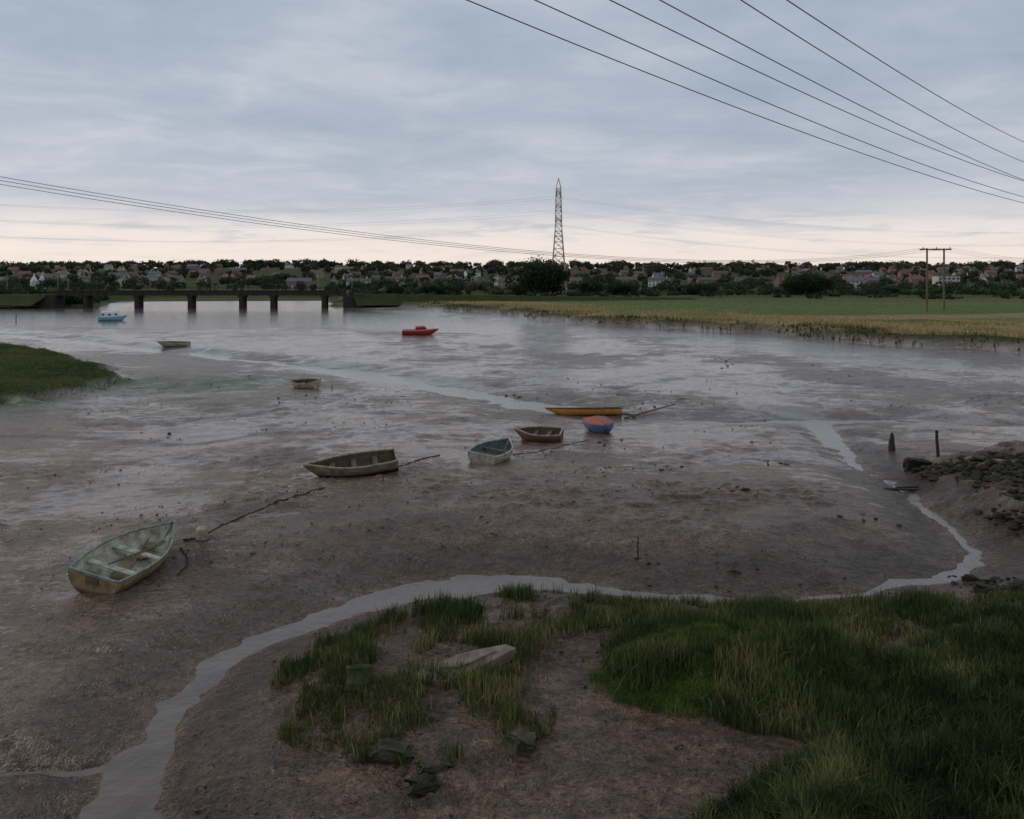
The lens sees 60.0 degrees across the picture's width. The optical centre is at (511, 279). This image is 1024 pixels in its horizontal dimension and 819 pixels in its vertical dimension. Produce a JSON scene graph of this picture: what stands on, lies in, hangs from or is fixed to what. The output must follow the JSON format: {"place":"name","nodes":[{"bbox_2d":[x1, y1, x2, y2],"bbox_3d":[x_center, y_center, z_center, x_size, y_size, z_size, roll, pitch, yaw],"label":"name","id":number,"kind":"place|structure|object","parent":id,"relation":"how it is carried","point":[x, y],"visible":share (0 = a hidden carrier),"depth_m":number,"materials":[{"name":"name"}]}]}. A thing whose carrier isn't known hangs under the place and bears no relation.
{"place":"outdoors","nodes":[
{"label":"outdoors","id":0,"kind":"place"},
{"bbox_2d":[0,342,120,403],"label":"saltmarsh grass","id":1,"kind":"structure","parent":0,"point":[22,351],"depth_m":71.42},
{"bbox_2d":[0,267,1023,818],"bbox_3d":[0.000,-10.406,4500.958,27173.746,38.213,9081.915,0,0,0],"label":"mudflat ground","id":2,"kind":"structure","parent":0,"point":[78,691],"depth_m":28.92,"materials":[{"name":"soil"}]},
{"bbox_2d":[8,266,19,273],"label":"brick house","id":3,"kind":"structure","parent":2,"relation":"on","point":[15,270],"depth_m":1133.12,"materials":[{"name":"ceramic"}]},
{"bbox_2d":[18,270,32,278],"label":"brick house","id":4,"kind":"structure","parent":2,"relation":"on","point":[20,274],"depth_m":942.25,"materials":[{"name":"brick"}]},
{"bbox_2d":[0,280,53,306],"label":"willow tree","id":5,"kind":"object","parent":2,"relation":"on","point":[29,290],"visible":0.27,"depth_m":273.62,"materials":[{"name":"green plant"}]},
{"bbox_2d":[30,273,37,288],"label":"oast house","id":6,"kind":"structure","parent":2,"relation":"on","point":[34,280],"depth_m":638.51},
{"bbox_2d":[0,294,73,305],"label":"railway embankment","id":7,"kind":"structure","parent":2,"relation":"on","point":[21,299],"depth_m":258.80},
{"bbox_2d":[44,272,59,278],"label":"brick house","id":8,"kind":"structure","parent":2,"relation":"on","point":[56,275],"depth_m":880.76,"materials":[{"name":"brown tile"}]},
{"bbox_2d":[35,283,82,306],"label":"willow tree","id":9,"kind":"object","parent":2,"relation":"on","point":[49,291],"visible":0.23,"depth_m":276.04,"materials":[{"name":"green plant"}]},
{"bbox_2d":[57,270,69,277],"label":"brick house","id":10,"kind":"structure","parent":2,"relation":"on","point":[62,274],"depth_m":974.09,"materials":[{"name":"stone"}]},
{"bbox_2d":[78,274,88,281],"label":"brick house","id":11,"kind":"structure","parent":2,"relation":"on","point":[84,277],"depth_m":818.76,"materials":[{"name":"brown tile"}]},
{"bbox_2d":[104,264,112,269],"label":"brick house","id":12,"kind":"structure","parent":2,"relation":"on","point":[107,267],"depth_m":1363.49,"materials":[{"name":"brick"}]},
{"bbox_2d":[108,271,127,277],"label":"brick house","id":13,"kind":"structure","parent":2,"relation":"on","point":[115,273],"depth_m":917.50,"materials":[{"name":"brown tile"}]},
{"bbox_2d":[68,520,175,593],"bbox_3d":[-10.244,7.511,24.128,1.733,0.700,3.837,13,7,9],"label":"rowing boat","id":14,"kind":"object","parent":2,"relation":"on","point":[118,562],"visible":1,"depth_m":23.83,"materials":[{"name":"green paint"}]},
{"bbox_2d":[115,272,130,280],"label":"brick house","id":15,"kind":"structure","parent":2,"relation":"on","point":[126,275],"depth_m":867.08,"materials":[{"name":"stone"}]},
{"bbox_2d":[128,270,138,279],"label":"brick house","id":16,"kind":"structure","parent":2,"relation":"on","point":[132,274],"depth_m":926.96,"materials":[{"name":"brown tile"}]},
{"bbox_2d":[136,277,149,287],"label":"brick house","id":17,"kind":"structure","parent":2,"relation":"on","point":[145,286],"depth_m":686.00,"materials":[{"name":"brick"}]},
{"bbox_2d":[147,270,161,277],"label":"brick house","id":18,"kind":"structure","parent":2,"relation":"on","point":[154,273],"depth_m":955.75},
{"bbox_2d":[150,276,173,286],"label":"brick house","id":19,"kind":"structure","parent":2,"relation":"on","point":[168,279],"depth_m":696.96,"materials":[{"name":"tile"}]},
{"bbox_2d":[165,270,177,275],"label":"brick house","id":20,"kind":"structure","parent":2,"relation":"on","point":[173,273],"depth_m":959.62,"materials":[{"name":"brick"}]},
{"bbox_2d":[172,274,184,284],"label":"brick house","id":21,"kind":"structure","parent":2,"relation":"on","point":[180,278],"depth_m":790.68,"materials":[{"name":"grey tile"}]},
{"bbox_2d":[177,547,188,574],"bbox_3d":[-9.094,7.755,24.544,0.281,0.230,1.900,0,0,-18],"label":"mooring rope","id":22,"kind":"object","parent":2,"relation":"on","point":[186,562],"visible":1,"depth_m":24.54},
{"bbox_2d":[186,264,199,269],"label":"brick house","id":23,"kind":"structure","parent":2,"relation":"on","point":[194,266],"depth_m":1291.13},
{"bbox_2d":[189,269,207,277],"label":"brick house","id":24,"kind":"structure","parent":2,"relation":"on","point":[203,273],"depth_m":966.52,"materials":[{"name":"brick"}]},
{"bbox_2d":[38,287,365,307],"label":"railway bridge","id":25,"kind":"structure","parent":2,"relation":"on","point":[57,300],"depth_m":259.82,"materials":[{"name":"concrete"}]},
{"bbox_2d":[196,523,207,539],"bbox_3d":[-9.086,7.357,25.997,0.351,0.450,0.360,0,0,0],"label":"mooring buoy","id":26,"kind":"object","parent":2,"relation":"on","point":[201,531],"visible":1,"depth_m":25.87,"materials":[{"name":"beige paint"}]},
{"bbox_2d":[214,267,222,273],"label":"brick house","id":27,"kind":"structure","parent":2,"relation":"on","point":[219,270],"depth_m":1072.39,"materials":[{"name":"brown brick"}]},
{"bbox_2d":[222,273,236,282],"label":"brick house","id":28,"kind":"structure","parent":2,"relation":"on","point":[233,275],"depth_m":844.42,"materials":[{"name":"ceramic"}]},
{"bbox_2d":[230,267,246,273],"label":"brick house","id":29,"kind":"structure","parent":2,"relation":"on","point":[237,270],"depth_m":1076.58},
{"bbox_2d":[246,274,258,280],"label":"brick house","id":30,"kind":"structure","parent":2,"relation":"on","point":[251,276],"depth_m":821.81,"materials":[{"name":"brick"}]},
{"bbox_2d":[183,487,324,540],"bbox_3d":[-8.221,7.519,28.894,0.477,0.258,6.639,0,0,23],"label":"mooring rope","id":31,"kind":"object","parent":2,"relation":"on","point":[185,539],"visible":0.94,"depth_m":28.84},
{"bbox_2d":[286,276,313,287],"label":"brick house","id":32,"kind":"structure","parent":2,"relation":"on","point":[291,282],"depth_m":653.39,"materials":[{"name":"tile"}]},
{"bbox_2d":[289,378,320,388],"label":"cream dinghy","id":33,"kind":"object","parent":2,"relation":"on","point":[310,383],"visible":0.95,"depth_m":65.06,"materials":[{"name":"paint"}]},
{"bbox_2d":[312,270,323,277],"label":"brick house","id":34,"kind":"structure","parent":2,"relation":"on","point":[319,274],"depth_m":971.15,"materials":[{"name":"beige brick"}]},
{"bbox_2d":[302,448,398,477],"bbox_3d":[-6.259,7.273,34.410,3.604,0.827,1.363,-5,15,-14],"label":"wooden dinghy","id":35,"kind":"object","parent":2,"relation":"on","point":[369,463],"visible":0.91,"depth_m":34.32,"materials":[{"name":"beige paint"}]},
{"bbox_2d":[346,664,371,690],"bbox_3d":[-2.897,7.502,16.734,0.476,0.420,0.476,7,-20,-23],"label":"stone block","id":36,"kind":"object","parent":2,"relation":"on","point":[358,675],"visible":1,"depth_m":16.57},
{"bbox_2d":[346,276,371,284],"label":"brick house","id":37,"kind":"structure","parent":2,"relation":"on","point":[350,279],"depth_m":662.23,"materials":[{"name":"grey tile"}]},
{"bbox_2d":[369,738,413,763],"bbox_3d":[-1.980,7.843,14.670,0.808,0.448,0.508,0,0,0],"label":"stone block","id":38,"kind":"object","parent":2,"relation":"on","point":[383,753],"depth_m":14.54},
{"bbox_2d":[383,284,405,293],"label":"hawthorn tree","id":39,"kind":"object","parent":2,"relation":"on","point":[391,289],"visible":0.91,"depth_m":358.18,"materials":[{"name":"green plant"}]},
{"bbox_2d":[384,275,405,284],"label":"brick house","id":40,"kind":"structure","parent":2,"relation":"on","point":[399,278],"depth_m":773.10,"materials":[{"name":"brown tile"}]},
{"bbox_2d":[392,271,400,276],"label":"brick house","id":41,"kind":"structure","parent":2,"relation":"on","point":[396,274],"depth_m":954.21,"materials":[{"name":"brick"}]},
{"bbox_2d":[404,773,440,798],"bbox_3d":[-1.376,7.918,13.797,0.577,0.335,0.419,0,0,-32],"label":"stone block","id":42,"kind":"object","parent":2,"relation":"on","point":[422,785],"depth_m":13.72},
{"bbox_2d":[416,273,428,283],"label":"brick house","id":43,"kind":"structure","parent":2,"relation":"on","point":[418,277],"depth_m":820.40,"materials":[{"name":"ceramic"}]},
{"bbox_2d":[417,757,444,774],"bbox_3d":[-1.325,7.866,14.346,0.474,0.190,0.406,0,0,0],"label":"stone block","id":44,"kind":"object","parent":2,"relation":"on","point":[432,766],"depth_m":14.27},
{"bbox_2d":[417,282,444,294],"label":"hawthorn tree","id":45,"kind":"object","parent":2,"relation":"on","point":[431,288],"visible":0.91,"depth_m":343.27,"materials":[{"name":"green plant"}]},
{"bbox_2d":[433,271,442,278],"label":"brick house","id":46,"kind":"structure","parent":2,"relation":"on","point":[437,275],"depth_m":941.48,"materials":[{"name":"brick"}]},
{"bbox_2d":[439,284,460,294],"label":"hawthorn tree","id":47,"kind":"object","parent":2,"relation":"on","point":[452,288],"visible":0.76,"depth_m":350.37,"materials":[{"name":"green plant"}]},
{"bbox_2d":[416,644,516,685],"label":"concrete slab","id":48,"kind":"structure","parent":2,"relation":"on","point":[506,652],"depth_m":17.94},
{"bbox_2d":[454,276,478,287],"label":"brick house","id":49,"kind":"structure","parent":2,"relation":"on","point":[475,278],"depth_m":681.78,"materials":[{"name":"tile"}]},
{"bbox_2d":[464,269,480,276],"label":"brick house","id":50,"kind":"structure","parent":2,"relation":"on","point":[478,273],"depth_m":1027.71,"materials":[{"name":"white brick"}]},
{"bbox_2d":[468,437,512,463],"bbox_3d":[-0.718,7.487,38.461,1.613,0.721,2.724,7,8,25],"label":"sailing dinghy hull","id":51,"kind":"object","parent":2,"relation":"on","point":[495,451],"visible":0.92,"depth_m":38.35,"materials":[{"name":"white paint"}]},
{"bbox_2d":[498,277,515,287],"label":"brick house","id":52,"kind":"structure","parent":2,"relation":"on","point":[501,282],"depth_m":682.19,"materials":[{"name":"brown tile"}]},
{"bbox_2d":[0,369,1023,818],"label":"mud clods","id":53,"kind":"object","parent":2,"relation":"on","point":[424,563],"visible":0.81,"depth_m":24.78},
{"bbox_2d":[11,281,1023,305],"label":"hedgerow","id":54,"kind":"object","parent":2,"relation":"on","point":[876,289],"visible":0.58,"depth_m":389.15,"materials":[{"name":"green plant"}]},
{"bbox_2d":[509,283,526,294],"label":"hawthorn tree","id":55,"kind":"object","parent":2,"relation":"on","point":[514,287],"visible":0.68,"depth_m":358.69,"materials":[{"name":"green plant"}]},
{"bbox_2d":[501,728,536,753],"bbox_3d":[0.141,7.868,15.015,0.584,0.483,0.523,0,0,-18],"label":"stone block","id":56,"kind":"object","parent":2,"relation":"on","point":[522,740],"depth_m":14.92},
{"bbox_2d":[350,293,697,305],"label":"railway embankment","id":57,"kind":"structure","parent":2,"relation":"on","point":[368,299],"depth_m":269.50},
{"bbox_2d":[35,264,1023,289],"bbox_3d":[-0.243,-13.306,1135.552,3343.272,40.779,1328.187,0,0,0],"label":"distant tree trunks","id":58,"kind":"object","parent":2,"relation":"on","point":[386,288],"visible":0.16,"depth_m":733.91,"materials":[{"name":"brown plant"}]},
{"bbox_2d":[0,258,1023,290],"bbox_3d":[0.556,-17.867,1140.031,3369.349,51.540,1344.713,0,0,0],"label":"distant tree line","id":59,"kind":"object","parent":58,"relation":"on","point":[741,268],"visible":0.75,"depth_m":1023.96,"materials":[{"name":"plant"}]},
{"bbox_2d":[514,426,563,441],"bbox_3d":[1.277,7.667,43.755,2.412,0.693,1.363,0,10,12],"label":"brown dinghy","id":60,"kind":"object","parent":2,"relation":"on","point":[542,433],"visible":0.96,"depth_m":43.73,"materials":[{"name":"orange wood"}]},
{"bbox_2d":[515,254,571,295],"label":"oak tree","id":61,"kind":"object","parent":2,"relation":"on","point":[540,275],"visible":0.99,"depth_m":333.42,"materials":[{"name":"green plant"}]},
{"bbox_2d":[550,178,567,295],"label":"electricity pylon","id":62,"kind":"object","parent":2,"relation":"on","point":[560,224],"visible":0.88,"depth_m":350.77,"materials":[{"name":"metal"}]},
{"bbox_2d":[0,196,1018,257],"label":"pylon conductors","id":63,"kind":"object","parent":62,"relation":"attached to","point":[511,228],"visible":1,"depth_m":346.80,"materials":[{"name":"metal"}]},
{"bbox_2d":[569,276,581,286],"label":"brick house","id":64,"kind":"structure","parent":2,"relation":"on","point":[572,279],"depth_m":694.71,"materials":[{"name":"brick"}]},
{"bbox_2d":[140,359,1023,776],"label":"seaweed clumps","id":65,"kind":"object","parent":2,"relation":"on","point":[448,763],"visible":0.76,"depth_m":25.21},
{"bbox_2d":[545,407,621,415],"bbox_3d":[4.356,8.090,54.407,4.675,0.602,1.413,-1,-5,2],"label":"orange punt","id":66,"kind":"object","parent":2,"relation":"on","point":[598,411],"visible":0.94,"depth_m":53.87,"materials":[{"name":"paint"}]},
{"bbox_2d":[573,278,605,293],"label":"hawthorn tree","id":67,"kind":"object","parent":2,"relation":"on","point":[584,286],"visible":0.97,"depth_m":369.87,"materials":[{"name":"green plant"}]},
{"bbox_2d":[582,416,613,433],"bbox_3d":[4.614,7.658,46.335,1.560,0.731,2.628,-3,4,-10],"label":"covered dinghy","id":68,"kind":"object","parent":2,"relation":"on","point":[600,424],"visible":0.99,"depth_m":45.89,"materials":[{"name":"blue paint"}]},
{"bbox_2d":[603,278,637,294],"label":"hawthorn tree","id":69,"kind":"object","parent":2,"relation":"on","point":[620,287],"visible":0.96,"depth_m":382.50,"materials":[{"name":"green plant"}]},
{"bbox_2d":[619,269,628,276],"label":"brick house","id":70,"kind":"structure","parent":2,"relation":"on","point":[623,273],"depth_m":1058.31,"materials":[{"name":"brick"}]},
{"bbox_2d":[615,275,637,282],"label":"brick house","id":71,"kind":"structure","parent":2,"relation":"on","point":[626,279],"depth_m":738.78,"materials":[{"name":"brown tile"}]},
{"bbox_2d":[634,270,645,276],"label":"brick house","id":72,"kind":"structure","parent":2,"relation":"on","point":[636,273],"depth_m":1023.69,"materials":[{"name":"brick"}]},
{"bbox_2d":[259,581,1023,766],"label":"cordgrass bed","id":73,"kind":"object","parent":2,"relation":"on","point":[775,616],"visible":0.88,"depth_m":17.55,"materials":[{"name":"plant"}]},
{"bbox_2d":[618,404,674,418],"bbox_3d":[8.292,7.960,53.730,4.024,0.676,0.498,0,0,-23],"label":"driftwood spar","id":74,"kind":"object","parent":2,"relation":"on","point":[629,415],"visible":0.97,"depth_m":53.34,"materials":[{"name":"brown wood"}]},
{"bbox_2d":[652,272,664,276],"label":"brick house","id":75,"kind":"structure","parent":2,"relation":"on","point":[654,274],"depth_m":931.31,"materials":[{"name":"stone"}]},
{"bbox_2d":[648,276,670,286],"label":"brick house","id":76,"kind":"structure","parent":2,"relation":"on","point":[654,280],"depth_m":711.73,"materials":[{"name":"white tile"}]},
{"bbox_2d":[329,297,1023,350],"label":"reed bed","id":77,"kind":"object","parent":2,"relation":"on","point":[842,323],"visible":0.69,"depth_m":144.79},
{"bbox_2d":[679,280,716,294],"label":"hawthorn tree","id":78,"kind":"object","parent":2,"relation":"on","point":[698,288],"visible":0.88,"depth_m":388.69,"materials":[{"name":"green plant"}]},
{"bbox_2d":[700,267,712,272],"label":"brick house","id":79,"kind":"structure","parent":2,"relation":"on","point":[706,269],"depth_m":1279.03,"materials":[{"name":"brick"}]},
{"bbox_2d":[696,276,720,283],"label":"brick house","id":80,"kind":"structure","parent":2,"relation":"on","point":[708,280],"depth_m":711.26,"materials":[{"name":"brown tile"}]},
{"bbox_2d":[712,270,728,276],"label":"brick house","id":81,"kind":"structure","parent":2,"relation":"on","point":[716,273],"depth_m":1034.93,"materials":[{"name":"brick"}]},
{"bbox_2d":[734,275,746,284],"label":"brick house","id":82,"kind":"structure","parent":2,"relation":"on","point":[737,279],"depth_m":699.52,"materials":[{"name":"brown tile"}]},
{"bbox_2d":[585,614,899,718],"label":"turf hummock grass","id":83,"kind":"structure","parent":2,"relation":"on","point":[682,693],"depth_m":16.93,"materials":[{"name":"plant"}]},
{"bbox_2d":[773,276,786,286],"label":"brick house","id":84,"kind":"structure","parent":2,"relation":"on","point":[777,280],"depth_m":712.03,"materials":[{"name":"brick"}]},
{"bbox_2d":[779,269,835,294],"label":"oak tree","id":85,"kind":"object","parent":2,"relation":"on","point":[801,282],"visible":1,"depth_m":380.35,"materials":[{"name":"green plant"}]},
{"bbox_2d":[668,596,1023,818],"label":"bank grass","id":86,"kind":"structure","parent":2,"relation":"on","point":[816,783],"depth_m":13.29,"materials":[{"name":"plant"}]},
{"bbox_2d":[846,276,864,287],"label":"brick house","id":87,"kind":"structure","parent":2,"relation":"on","point":[855,281],"depth_m":673.96,"materials":[{"name":"brick"}]},
{"bbox_2d":[855,270,872,276],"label":"brick house","id":88,"kind":"structure","parent":2,"relation":"on","point":[859,273],"depth_m":1058.76,"materials":[{"name":"brick"}]},
{"bbox_2d":[735,299,1013,304],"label":"field fence","id":89,"kind":"object","parent":2,"relation":"on","point":[780,302],"visible":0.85,"depth_m":245.36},
{"bbox_2d":[865,276,885,286],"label":"brick house","id":90,"kind":"structure","parent":2,"relation":"on","point":[871,279],"depth_m":705.09,"materials":[{"name":"stone"}]},
{"bbox_2d":[871,271,884,276],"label":"brick house","id":91,"kind":"structure","parent":2,"relation":"on","point":[876,274],"depth_m":976.73,"materials":[{"name":"stone"}]},
{"bbox_2d":[888,432,895,450],"bbox_3d":[17.642,7.661,41.157,0.380,1.162,0.390,0,0,0],"label":"mooring post","id":92,"kind":"object","parent":2,"relation":"on","point":[891,445],"visible":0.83,"depth_m":41.09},
{"bbox_2d":[884,486,919,490],"bbox_3d":[15.492,8.150,34.703,1.906,0.105,0.563,0,0,0],"label":"driftwood plank","id":93,"kind":"object","parent":2,"relation":"on","point":[905,488],"visible":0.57,"depth_m":34.60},
{"bbox_2d":[897,269,907,277],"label":"brick house","id":94,"kind":"structure","parent":2,"relation":"on","point":[900,273],"depth_m":1027.49,"materials":[{"name":"brick"}]},
{"bbox_2d":[907,274,924,285],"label":"brick house","id":95,"kind":"structure","parent":2,"relation":"on","point":[914,280],"depth_m":756.31,"materials":[{"name":"brick"}]},
{"bbox_2d":[903,457,932,471],"bbox_3d":[17.009,7.786,37.285,1.188,0.679,0.641,0,0,-9],"label":"stone block","id":96,"kind":"object","parent":2,"relation":"on","point":[909,464],"depth_m":37.06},
{"bbox_2d":[928,271,938,279],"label":"brick house","id":97,"kind":"structure","parent":2,"relation":"on","point":[931,273],"depth_m":961.43,"materials":[{"name":"brown brick"}]},
{"bbox_2d":[919,247,951,310],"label":"wooden pole","id":98,"kind":"object","parent":2,"relation":"on","point":[943,249],"visible":0.88,"depth_m":186.90,"materials":[{"name":"brown wood"}]},
{"bbox_2d":[0,176,1021,262],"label":"power cables","id":99,"kind":"object","parent":98,"relation":"attached to","point":[427,240],"visible":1,"depth_m":105.28,"materials":[{"name":"metal"}]},
{"bbox_2d":[935,430,939,456],"bbox_3d":[18.435,7.273,38.391,0.219,1.560,0.157,0,0,9],"label":"timber post","id":100,"kind":"object","parent":2,"relation":"on","point":[937,444],"visible":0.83,"depth_m":38.35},
{"bbox_2d":[936,266,948,272],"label":"brick house","id":101,"kind":"structure","parent":2,"relation":"on","point":[940,269],"depth_m":1253.20,"materials":[{"name":"brick"}]},
{"bbox_2d":[931,275,960,286],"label":"flat roof block","id":102,"kind":"structure","parent":2,"relation":"on","point":[948,278],"depth_m":655.00,"materials":[{"name":"stone"}]},
{"bbox_2d":[910,448,1023,592],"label":"foreshore rocks","id":103,"kind":"object","parent":2,"relation":"on","point":[1009,471],"visible":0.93,"depth_m":33.33,"materials":[{"name":"stone"}]},
{"bbox_2d":[973,580,995,592],"bbox_3d":[12.106,7.894,22.711,0.649,0.292,0.480,0,0,-44],"label":"stone block","id":104,"kind":"object","parent":2,"relation":"on","point":[979,586],"depth_m":22.57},
{"bbox_2d":[983,269,997,276],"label":"brick house","id":105,"kind":"structure","parent":2,"relation":"on","point":[990,273],"depth_m":1052.67,"materials":[{"name":"brick"}]},
{"bbox_2d":[0,301,1023,818],"bbox_3d":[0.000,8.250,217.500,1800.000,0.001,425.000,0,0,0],"label":"water","id":106,"kind":"structure","parent":0,"point":[130,785],"depth_m":40.32,"materials":[{"name":"liquid"}]},
{"bbox_2d":[98,311,127,320],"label":"blue motor boat","id":107,"kind":"object","parent":106,"relation":"on","point":[110,316],"visible":0.92,"depth_m":179.29,"materials":[{"name":"paint"}]},
{"bbox_2d":[157,341,190,346],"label":"rowing boat","id":108,"kind":"object","parent":106,"relation":"on","point":[174,343],"visible":0.96,"depth_m":107.46,"materials":[{"name":"beige paint"}]},
{"bbox_2d":[402,326,438,334],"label":"red cabin boat","id":109,"kind":"object","parent":106,"relation":"on","point":[420,330],"visible":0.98,"depth_m":125.87,"materials":[{"name":"paint"}]},
{"bbox_2d":[0,0,1023,268],"label":"sky","id":110,"kind":"structure","parent":0,"point":[299,109],"materials":[{"name":"grey"}]},
{"bbox_2d":[466,0,1023,202],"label":"overhead line cables","id":111,"kind":"object","parent":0,"point":[784,83],"visible":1,"depth_m":32.42,"materials":[{"name":"metal"}]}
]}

